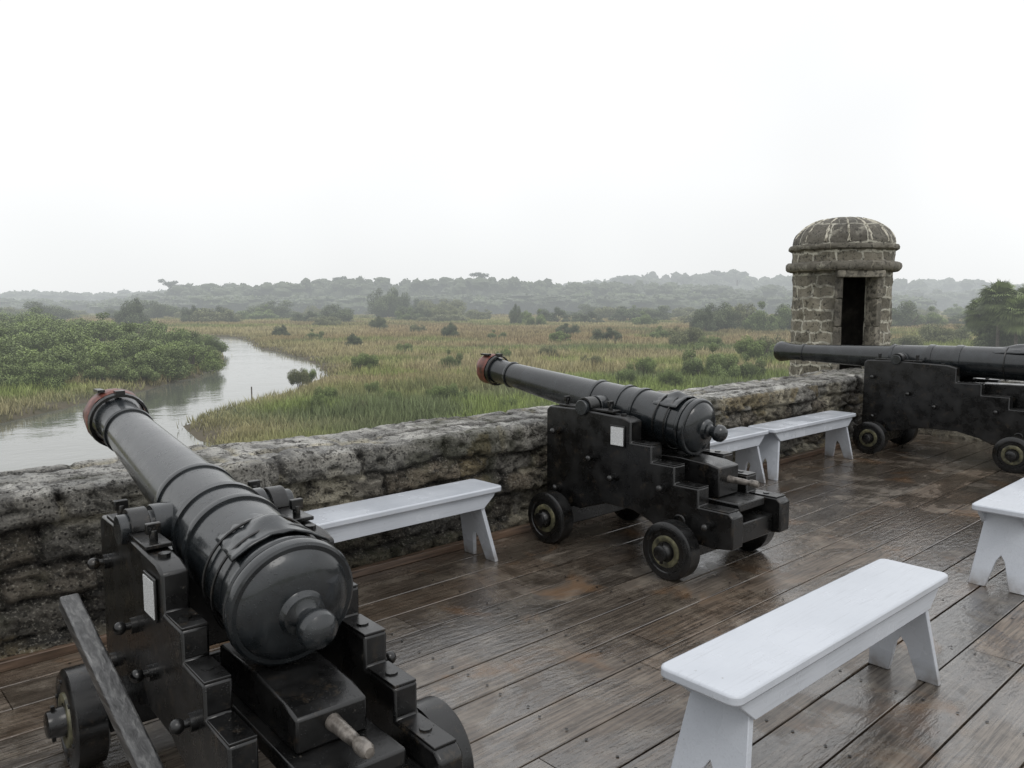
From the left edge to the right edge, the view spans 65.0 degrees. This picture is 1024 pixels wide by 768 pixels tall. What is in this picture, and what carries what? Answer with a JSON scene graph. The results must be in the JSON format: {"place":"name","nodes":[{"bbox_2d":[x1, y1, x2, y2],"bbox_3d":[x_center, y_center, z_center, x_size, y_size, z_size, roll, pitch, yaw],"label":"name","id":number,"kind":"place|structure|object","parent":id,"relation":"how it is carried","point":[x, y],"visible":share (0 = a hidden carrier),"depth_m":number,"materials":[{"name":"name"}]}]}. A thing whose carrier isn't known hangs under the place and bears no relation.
{"place":"outdoors","nodes":[
{"label":"outdoors","id":0,"kind":"place"},
{"bbox_2d":[0,337,327,471],"bbox_3d":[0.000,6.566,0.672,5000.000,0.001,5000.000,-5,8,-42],"label":"creek water","id":1,"kind":"structure","parent":0,"point":[57,437],"depth_m":49.97,"materials":[{"name":"grey liquid"}]},
{"bbox_2d":[0,311,978,446],"bbox_3d":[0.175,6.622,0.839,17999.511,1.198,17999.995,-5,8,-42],"label":"marsh ground","id":2,"kind":"structure","parent":0,"point":[197,435],"depth_m":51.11,"materials":[{"name":"green plant"}]},
{"bbox_2d":[0,335,19,363],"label":"shrub","id":3,"kind":"object","parent":2,"relation":"on","point":[4,347],"visible":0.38,"depth_m":67.37,"materials":[{"name":"green plant"}]},
{"bbox_2d":[0,356,19,387],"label":"shrub","id":4,"kind":"object","parent":2,"relation":"on","point":[4,376],"visible":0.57,"depth_m":56.58,"materials":[{"name":"green plant"}]},
{"bbox_2d":[2,356,27,377],"bbox_3d":[-36.170,-0.547,58.069,3.444,2.955,3.471,1,6,11],"label":"shrub","id":5,"kind":"object","parent":2,"relation":"on","point":[17,367],"visible":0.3,"depth_m":57.15,"materials":[{"name":"green plant"}]},
{"bbox_2d":[0,326,42,360],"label":"shrub","id":6,"kind":"object","parent":2,"relation":"on","point":[20,345],"visible":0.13,"depth_m":74.40,"materials":[{"name":"green plant"}]},
{"bbox_2d":[0,311,44,323],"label":"shrub","id":7,"kind":"object","parent":2,"relation":"on","point":[12,319],"visible":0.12,"depth_m":131.55,"materials":[{"name":"green plant"}]},
{"bbox_2d":[0,320,57,343],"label":"shrub","id":8,"kind":"object","parent":2,"relation":"on","point":[19,328],"visible":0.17,"depth_m":91.48,"materials":[{"name":"green plant"}]},
{"bbox_2d":[2,361,74,390],"bbox_3d":[-33.724,-0.306,57.268,4.627,2.609,3.673,-2,6,-20],"label":"shrub","id":9,"kind":"object","parent":2,"relation":"on","point":[36,374],"visible":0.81,"depth_m":56.45,"materials":[{"name":"green plant"}]},
{"bbox_2d":[0,348,83,380],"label":"shrub","id":10,"kind":"object","parent":2,"relation":"on","point":[35,354],"visible":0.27,"depth_m":59.70,"materials":[{"name":"green plant"}]},
{"bbox_2d":[12,327,82,356],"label":"shrub","id":11,"kind":"object","parent":2,"relation":"on","point":[34,343],"visible":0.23,"depth_m":75.95,"materials":[{"name":"green plant"}]},
{"bbox_2d":[20,301,74,318],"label":"shrub","id":12,"kind":"object","parent":2,"relation":"on","point":[60,312],"visible":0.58,"depth_m":258.63,"materials":[{"name":"green plant"}]},
{"bbox_2d":[13,315,86,333],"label":"shrub","id":13,"kind":"object","parent":2,"relation":"on","point":[57,323],"visible":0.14,"depth_m":109.00,"materials":[{"name":"green plant"}]},
{"bbox_2d":[43,344,111,378],"bbox_3d":[-35.193,-1.354,64.648,7.197,3.653,5.714,4,7,33],"label":"shrub","id":14,"kind":"object","parent":2,"relation":"on","point":[99,356],"visible":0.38,"depth_m":63.36,"materials":[{"name":"green plant"}]},
{"bbox_2d":[47,318,133,347],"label":"shrub","id":15,"kind":"object","parent":2,"relation":"on","point":[97,332],"visible":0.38,"depth_m":95.79,"materials":[{"name":"green plant"}]},
{"bbox_2d":[69,337,137,369],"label":"shrub","id":16,"kind":"object","parent":2,"relation":"on","point":[124,351],"visible":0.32,"depth_m":69.86,"materials":[{"name":"green plant"}]},
{"bbox_2d":[80,351,139,383],"bbox_3d":[-30.764,-0.938,61.226,3.874,3.182,3.905,-5,8,-39],"label":"shrub","id":17,"kind":"object","parent":2,"relation":"on","point":[93,371],"visible":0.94,"depth_m":60.75,"materials":[{"name":"green plant"}]},
{"bbox_2d":[61,321,164,355],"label":"shrub","id":18,"kind":"object","parent":2,"relation":"on","point":[134,338],"visible":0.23,"depth_m":80.01,"materials":[{"name":"green plant"}]},
{"bbox_2d":[112,297,151,324],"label":"shrub","id":19,"kind":"object","parent":2,"relation":"on","point":[131,312],"visible":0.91,"depth_m":196.53,"materials":[{"name":"green plant"}]},
{"bbox_2d":[112,358,160,381],"bbox_3d":[-29.206,-0.833,62.201,3.038,2.500,3.014,5,7,38],"label":"shrub","id":20,"kind":"object","parent":2,"relation":"on","point":[145,372],"visible":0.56,"depth_m":62.17,"materials":[{"name":"green plant"}]},
{"bbox_2d":[108,320,168,343],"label":"shrub","id":21,"kind":"object","parent":2,"relation":"on","point":[158,326],"visible":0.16,"depth_m":109.03,"materials":[{"name":"green plant"}]},
{"bbox_2d":[106,339,189,380],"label":"shrub","id":22,"kind":"object","parent":2,"relation":"on","point":[171,367],"visible":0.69,"depth_m":65.32,"materials":[{"name":"green plant"}]},
{"bbox_2d":[140,300,181,318],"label":"shrub","id":23,"kind":"object","parent":2,"relation":"on","point":[154,311],"visible":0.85,"depth_m":287.07,"materials":[{"name":"green plant"}]},
{"bbox_2d":[136,345,196,375],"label":"shrub","id":24,"kind":"object","parent":2,"relation":"on","point":[161,352],"visible":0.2,"depth_m":70.18,"materials":[{"name":"green plant"}]},
{"bbox_2d":[141,327,206,348],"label":"shrub","id":25,"kind":"object","parent":2,"relation":"on","point":[178,336],"visible":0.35,"depth_m":91.18,"materials":[{"name":"green plant"}]},
{"bbox_2d":[179,305,197,321],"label":"shrub","id":26,"kind":"object","parent":2,"relation":"on","point":[186,313],"visible":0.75,"depth_m":229.73,"materials":[{"name":"green plant"}]},
{"bbox_2d":[159,341,225,371],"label":"shrub","id":27,"kind":"object","parent":2,"relation":"on","point":[205,364],"visible":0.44,"depth_m":73.80,"materials":[{"name":"green plant"}]},
{"bbox_2d":[190,334,228,351],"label":"shrub","id":28,"kind":"object","parent":2,"relation":"on","point":[216,343],"visible":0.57,"depth_m":99.89,"materials":[{"name":"green plant"}]},
{"bbox_2d":[187,307,242,322],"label":"shrub","id":29,"kind":"object","parent":2,"relation":"on","point":[205,315],"visible":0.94,"depth_m":232.55,"materials":[{"name":"green plant"}]},
{"bbox_2d":[236,308,278,319],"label":"shrub","id":30,"kind":"object","parent":2,"relation":"on","point":[258,315],"visible":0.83,"depth_m":269.90,"materials":[{"name":"green plant"}]},
{"bbox_2d":[246,300,294,317],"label":"shrub","id":31,"kind":"object","parent":2,"relation":"on","point":[283,311],"visible":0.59,"depth_m":294.67,"materials":[{"name":"green plant"}]},
{"bbox_2d":[287,368,310,388],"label":"shrub","id":32,"kind":"object","parent":2,"relation":"on","point":[300,378],"visible":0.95,"depth_m":59.82,"materials":[{"name":"green plant"}]},
{"bbox_2d":[289,311,318,320],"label":"shrub","id":33,"kind":"object","parent":2,"relation":"on","point":[300,317],"visible":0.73,"depth_m":238.40,"materials":[{"name":"green plant"}]},
{"bbox_2d":[302,393,327,408],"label":"shrub","id":34,"kind":"object","parent":2,"relation":"on","point":[320,398],"visible":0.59,"depth_m":45.23,"materials":[{"name":"green plant"}]},
{"bbox_2d":[310,386,340,409],"bbox_3d":[-10.806,1.024,46.258,1.551,1.879,1.954,4,7,35],"label":"shrub","id":35,"kind":"object","parent":2,"relation":"on","point":[328,392],"visible":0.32,"depth_m":46.22,"materials":[{"name":"green plant"}]},
{"bbox_2d":[312,316,341,325],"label":"shrub","id":36,"kind":"object","parent":2,"relation":"on","point":[328,321],"visible":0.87,"depth_m":198.57,"materials":[{"name":"green plant"}]},
{"bbox_2d":[319,304,354,321],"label":"shrub","id":37,"kind":"object","parent":2,"relation":"on","point":[346,313],"visible":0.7,"depth_m":231.59,"materials":[{"name":"green plant"}]},
{"bbox_2d":[351,353,379,370],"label":"shrub","id":38,"kind":"object","parent":2,"relation":"on","point":[363,359],"visible":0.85,"depth_m":71.46,"materials":[{"name":"green plant"}]},
{"bbox_2d":[368,315,388,329],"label":"shrub","id":39,"kind":"object","parent":2,"relation":"on","point":[379,322],"visible":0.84,"depth_m":173.36,"materials":[{"name":"green plant"}]},
{"bbox_2d":[367,287,404,317],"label":"shrub","id":40,"kind":"object","parent":2,"relation":"on","point":[381,307],"visible":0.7,"depth_m":294.11,"materials":[{"name":"green plant"}]},
{"bbox_2d":[384,289,412,317],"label":"shrub","id":41,"kind":"object","parent":2,"relation":"on","point":[406,302],"visible":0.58,"depth_m":295.73,"materials":[{"name":"green plant"}]},
{"bbox_2d":[390,306,434,320],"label":"shrub","id":42,"kind":"object","parent":2,"relation":"on","point":[419,314],"visible":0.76,"depth_m":247.39,"materials":[{"name":"green plant"}]},
{"bbox_2d":[414,314,469,321],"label":"shrub","id":43,"kind":"object","parent":2,"relation":"on","point":[455,317],"visible":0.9,"depth_m":241.54,"materials":[{"name":"green plant"}]},
{"bbox_2d":[425,306,461,319],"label":"shrub","id":44,"kind":"object","parent":2,"relation":"on","point":[438,310],"visible":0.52,"depth_m":250.37,"materials":[{"name":"green plant"}]},
{"bbox_2d":[438,349,462,367],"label":"shrub","id":45,"kind":"object","parent":2,"relation":"on","point":[450,360],"visible":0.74,"depth_m":73.69,"materials":[{"name":"green plant"}]},
{"bbox_2d":[442,322,459,336],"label":"shrub","id":46,"kind":"object","parent":2,"relation":"on","point":[450,328],"visible":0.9,"depth_m":138.85,"materials":[{"name":"green plant"}]},
{"bbox_2d":[440,383,463,400],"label":"shrub","id":47,"kind":"object","parent":2,"relation":"on","point":[454,389],"visible":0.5,"depth_m":48.95,"materials":[{"name":"green plant"}]},
{"bbox_2d":[438,299,466,314],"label":"shrub","id":48,"kind":"object","parent":2,"relation":"on","point":[461,308],"visible":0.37,"depth_m":297.00,"materials":[{"name":"green plant"}]},
{"bbox_2d":[0,276,937,314],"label":"distant trees","id":49,"kind":"object","parent":2,"relation":"on","point":[494,296],"visible":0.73,"depth_m":419.89,"materials":[{"name":"green plant"}]},
{"bbox_2d":[465,309,491,319],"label":"shrub","id":50,"kind":"object","parent":2,"relation":"on","point":[476,314],"visible":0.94,"depth_m":267.14,"materials":[{"name":"green plant"}]},
{"bbox_2d":[0,269,1023,310],"bbox_3d":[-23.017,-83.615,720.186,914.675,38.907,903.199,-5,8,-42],"label":"distant trees","id":51,"kind":"object","parent":2,"relation":"on","point":[948,292],"visible":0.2,"depth_m":655.24,"materials":[{"name":"green plant"}]},
{"bbox_2d":[508,304,521,323],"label":"shrub","id":52,"kind":"object","parent":2,"relation":"on","point":[513,316],"visible":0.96,"depth_m":213.34,"materials":[{"name":"green plant"}]},
{"bbox_2d":[525,309,546,325],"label":"shrub","id":53,"kind":"object","parent":2,"relation":"on","point":[540,320],"visible":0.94,"depth_m":198.96,"materials":[{"name":"green plant"}]},
{"bbox_2d":[535,306,570,322],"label":"shrub","id":54,"kind":"object","parent":2,"relation":"on","point":[552,317],"visible":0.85,"depth_m":230.65,"materials":[{"name":"green plant"}]},
{"bbox_2d":[548,330,572,342],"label":"shrub","id":55,"kind":"object","parent":2,"relation":"on","point":[561,336],"visible":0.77,"depth_m":119.62,"materials":[{"name":"green plant"}]},
{"bbox_2d":[555,323,580,333],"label":"shrub","id":56,"kind":"object","parent":2,"relation":"on","point":[566,329],"visible":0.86,"depth_m":148.92,"materials":[{"name":"green plant"}]},
{"bbox_2d":[569,311,605,322],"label":"shrub","id":57,"kind":"object","parent":2,"relation":"on","point":[590,316],"visible":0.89,"depth_m":227.67,"materials":[{"name":"green plant"}]},
{"bbox_2d":[589,326,621,341],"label":"shrub","id":58,"kind":"object","parent":2,"relation":"on","point":[607,334],"visible":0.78,"depth_m":119.62,"materials":[{"name":"green plant"}]},
{"bbox_2d":[594,306,628,318],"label":"shrub","id":59,"kind":"object","parent":2,"relation":"on","point":[606,312],"visible":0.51,"depth_m":280.32,"materials":[{"name":"green plant"}]},
{"bbox_2d":[607,306,644,321],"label":"shrub","id":60,"kind":"object","parent":2,"relation":"on","point":[624,315],"visible":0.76,"depth_m":246.67,"materials":[{"name":"green plant"}]},
{"bbox_2d":[615,368,636,383],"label":"shrub","id":61,"kind":"object","parent":2,"relation":"on","point":[625,375],"visible":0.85,"depth_m":60.03,"materials":[{"name":"green plant"}]},
{"bbox_2d":[625,356,656,375],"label":"shrub","id":62,"kind":"object","parent":2,"relation":"on","point":[647,364],"visible":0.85,"depth_m":65.93,"materials":[{"name":"green plant"}]},
{"bbox_2d":[631,311,658,324],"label":"shrub","id":63,"kind":"object","parent":2,"relation":"on","point":[645,319],"visible":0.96,"depth_m":207.35,"materials":[{"name":"green plant"}]},
{"bbox_2d":[636,305,673,320],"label":"shrub","id":64,"kind":"object","parent":2,"relation":"on","point":[658,313],"visible":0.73,"depth_m":255.15,"materials":[{"name":"green plant"}]},
{"bbox_2d":[658,368,685,386],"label":"shrub","id":65,"kind":"object","parent":2,"relation":"on","point":[671,377],"visible":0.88,"depth_m":57.65,"materials":[{"name":"green plant"}]},
{"bbox_2d":[671,307,695,317],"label":"shrub","id":66,"kind":"object","parent":2,"relation":"on","point":[680,312],"visible":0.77,"depth_m":301.72,"materials":[{"name":"green plant"}]},
{"bbox_2d":[668,326,705,346],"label":"shrub","id":67,"kind":"object","parent":2,"relation":"on","point":[679,338],"visible":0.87,"depth_m":108.90,"materials":[{"name":"green plant"}]},
{"bbox_2d":[680,342,726,375],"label":"shrub","id":68,"kind":"object","parent":2,"relation":"on","point":[693,364],"visible":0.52,"depth_m":66.26,"materials":[{"name":"green plant"}]},
{"bbox_2d":[689,306,718,331],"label":"shrub","id":69,"kind":"object","parent":2,"relation":"on","point":[701,320],"visible":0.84,"depth_m":158.11,"materials":[{"name":"green plant"}]},
{"bbox_2d":[695,336,724,351],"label":"shrub","id":70,"kind":"object","parent":2,"relation":"on","point":[706,343],"visible":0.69,"depth_m":99.49,"materials":[{"name":"green plant"}]},
{"bbox_2d":[699,302,741,329],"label":"shrub","id":71,"kind":"object","parent":2,"relation":"on","point":[723,318],"visible":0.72,"depth_m":167.76,"materials":[{"name":"green plant"}]},
{"bbox_2d":[704,353,740,379],"bbox_3d":[16.770,-1.054,64.006,2.939,2.818,3.702,2,6,18],"label":"shrub","id":72,"kind":"object","parent":2,"relation":"on","point":[730,365],"visible":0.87,"depth_m":63.46,"materials":[{"name":"green plant"}]},
{"bbox_2d":[724,303,768,329],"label":"shrub","id":73,"kind":"object","parent":2,"relation":"on","point":[742,310],"visible":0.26,"depth_m":172.46,"materials":[{"name":"green plant"}]},
{"bbox_2d":[735,354,767,379],"bbox_3d":[19.089,-1.113,64.278,2.951,2.728,2.927,3,7,29],"label":"shrub","id":74,"kind":"object","parent":2,"relation":"on","point":[747,369],"visible":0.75,"depth_m":63.56,"materials":[{"name":"green plant"}]},
{"bbox_2d":[733,335,784,363],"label":"shrub","id":75,"kind":"object","parent":2,"relation":"on","point":[750,348],"visible":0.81,"depth_m":78.99,"materials":[{"name":"green plant"}]},
{"bbox_2d":[742,300,791,331],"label":"shrub","id":76,"kind":"object","parent":2,"relation":"on","point":[757,319],"visible":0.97,"depth_m":162.94,"materials":[{"name":"green plant"}]},
{"bbox_2d":[755,335,789,356],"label":"shrub","id":77,"kind":"object","parent":2,"relation":"on","point":[770,342],"visible":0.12,"depth_m":83.10,"materials":[{"name":"green plant"}]},
{"bbox_2d":[890,334,923,344],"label":"shrub","id":78,"kind":"object","parent":2,"relation":"on","point":[911,340],"visible":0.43,"depth_m":98.42,"materials":[{"name":"green plant"}]},
{"bbox_2d":[891,300,924,327],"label":"shrub","id":79,"kind":"object","parent":2,"relation":"on","point":[905,316],"visible":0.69,"depth_m":186.82,"materials":[{"name":"green plant"}]},
{"bbox_2d":[912,306,947,324],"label":"shrub","id":80,"kind":"object","parent":2,"relation":"on","point":[934,317],"visible":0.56,"depth_m":198.27,"materials":[{"name":"green plant"}]},
{"bbox_2d":[917,323,970,343],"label":"shrub","id":81,"kind":"object","parent":2,"relation":"on","point":[930,331],"visible":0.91,"depth_m":118.46,"materials":[{"name":"green plant"}]},
{"bbox_2d":[961,296,993,332],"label":"tree","id":82,"kind":"object","parent":2,"relation":"on","point":[973,320],"visible":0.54,"depth_m":91.04,"materials":[{"name":"green plant"}]},
{"bbox_2d":[971,325,1012,346],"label":"shrub","id":83,"kind":"object","parent":2,"relation":"on","point":[983,342],"visible":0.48,"depth_m":89.17,"materials":[{"name":"green plant"}]},
{"bbox_2d":[974,316,1012,341],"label":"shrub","id":84,"kind":"object","parent":2,"relation":"on","point":[988,323],"visible":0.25,"depth_m":89.28,"materials":[{"name":"green plant"}]},
{"bbox_2d":[975,279,1022,346],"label":"tree","id":85,"kind":"object","parent":2,"relation":"on","point":[992,298],"visible":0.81,"depth_m":87.02,"materials":[{"name":"green plant"}]},
{"bbox_2d":[990,292,1023,344],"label":"palm tree","id":86,"kind":"object","parent":2,"relation":"on","point":[1013,323],"visible":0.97,"depth_m":84.92,"materials":[{"name":"green plant"}]},
{"bbox_2d":[1000,331,1023,346],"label":"shrub","id":87,"kind":"object","parent":2,"relation":"on","point":[1010,342],"visible":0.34,"depth_m":87.88,"materials":[{"name":"green plant"}]},
{"bbox_2d":[0,434,1023,767],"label":"wooden deck","id":88,"kind":"structure","parent":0,"point":[514,646],"depth_m":3.85,"materials":[{"name":"brown wood"}]},
{"bbox_2d":[59,593,163,767],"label":"wooden handspike","id":89,"kind":"object","parent":88,"relation":"on","point":[139,749],"visible":1,"depth_m":2.34,"materials":[{"name":"grey wood"}]},
{"bbox_2d":[43,387,473,767],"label":"cannon","id":90,"kind":"object","parent":88,"relation":"on","point":[199,557],"visible":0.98,"depth_m":2.38,"materials":[{"name":"metal"}]},
{"bbox_2d":[304,479,500,561],"bbox_3d":[-0.735,0.906,4.554,1.600,0.470,0.295,-5,8,-43],"label":"bench","id":91,"kind":"object","parent":88,"relation":"on","point":[468,500],"visible":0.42,"depth_m":4.62,"materials":[{"name":"white paint"}]},
{"bbox_2d":[0,440,853,672],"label":"deck edge board","id":92,"kind":"object","parent":88,"relation":"on","point":[14,662],"depth_m":4.86,"materials":[{"name":"brown wood"}]},
{"bbox_2d":[68,436,1023,767],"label":"deck nails","id":93,"kind":"object","parent":88,"relation":"on","point":[764,592],"visible":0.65,"depth_m":3.77,"materials":[{"name":"black metal"}]},
{"bbox_2d":[476,353,788,580],"bbox_3d":[0.616,0.439,5.556,1.060,1.197,2.483,-5,8,-42],"label":"cannon","id":94,"kind":"object","parent":88,"relation":"on","point":[629,452],"visible":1,"depth_m":4.99,"materials":[{"name":"metal"}]},
{"bbox_2d":[710,427,768,482],"bbox_3d":[1.603,0.685,6.714,1.600,0.470,0.295,-5,8,-42],"label":"bench","id":95,"kind":"object","parent":88,"relation":"on","point":[743,443],"visible":0.33,"depth_m":7.07,"materials":[{"name":"white paint"}]},
{"bbox_2d":[748,410,855,480],"bbox_3d":[2.836,0.574,7.805,1.600,0.470,0.295,-5,8,-42],"label":"bench","id":96,"kind":"object","parent":88,"relation":"on","point":[833,424],"visible":0.86,"depth_m":7.63,"materials":[{"name":"white paint"}]},
{"bbox_2d":[661,559,947,767],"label":"bench","id":97,"kind":"object","parent":88,"relation":"on","point":[735,682],"visible":1,"depth_m":2.70,"materials":[{"name":"white paint"}]},
{"bbox_2d":[774,341,1023,472],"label":"cannon","id":98,"kind":"object","parent":88,"relation":"on","point":[909,391],"visible":1,"depth_m":8.16,"materials":[{"name":"metal"}]},
{"bbox_2d":[968,478,1023,594],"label":"bench","id":99,"kind":"object","parent":88,"relation":"on","point":[1001,513],"visible":1,"depth_m":4.53,"materials":[{"name":"white paint"}]},
{"bbox_2d":[0,0,1023,293],"label":"sky","id":100,"kind":"structure","parent":0,"point":[252,143],"materials":[{"name":"white"}]},
{"bbox_3d":[2.521,4.495,-0.211,19.000,5.400,13.900,-5,8,-42],"label":"fort base","id":101,"kind":"object","parent":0,"visible":0},
{"bbox_2d":[0,444,271,658],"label":"parapet wall","id":102,"kind":"structure","parent":101,"relation":"on","point":[50,533],"depth_m":3.67,"materials":[{"name":"stone"}]},
{"bbox_2d":[194,367,863,568],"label":"parapet wall","id":103,"kind":"structure","parent":101,"relation":"on","point":[507,451],"depth_m":5.37,"materials":[{"name":"stone"}]},
{"bbox_2d":[786,217,901,375],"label":"sentry tower","id":104,"kind":"structure","parent":101,"relation":"on","point":[842,269],"depth_m":10.47,"materials":[{"name":"stone"}]},
{"bbox_2d":[843,369,1023,440],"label":"parapet wall","id":105,"kind":"structure","parent":101,"relation":"on","point":[937,432],"depth_m":9.54,"materials":[{"name":"stone"}]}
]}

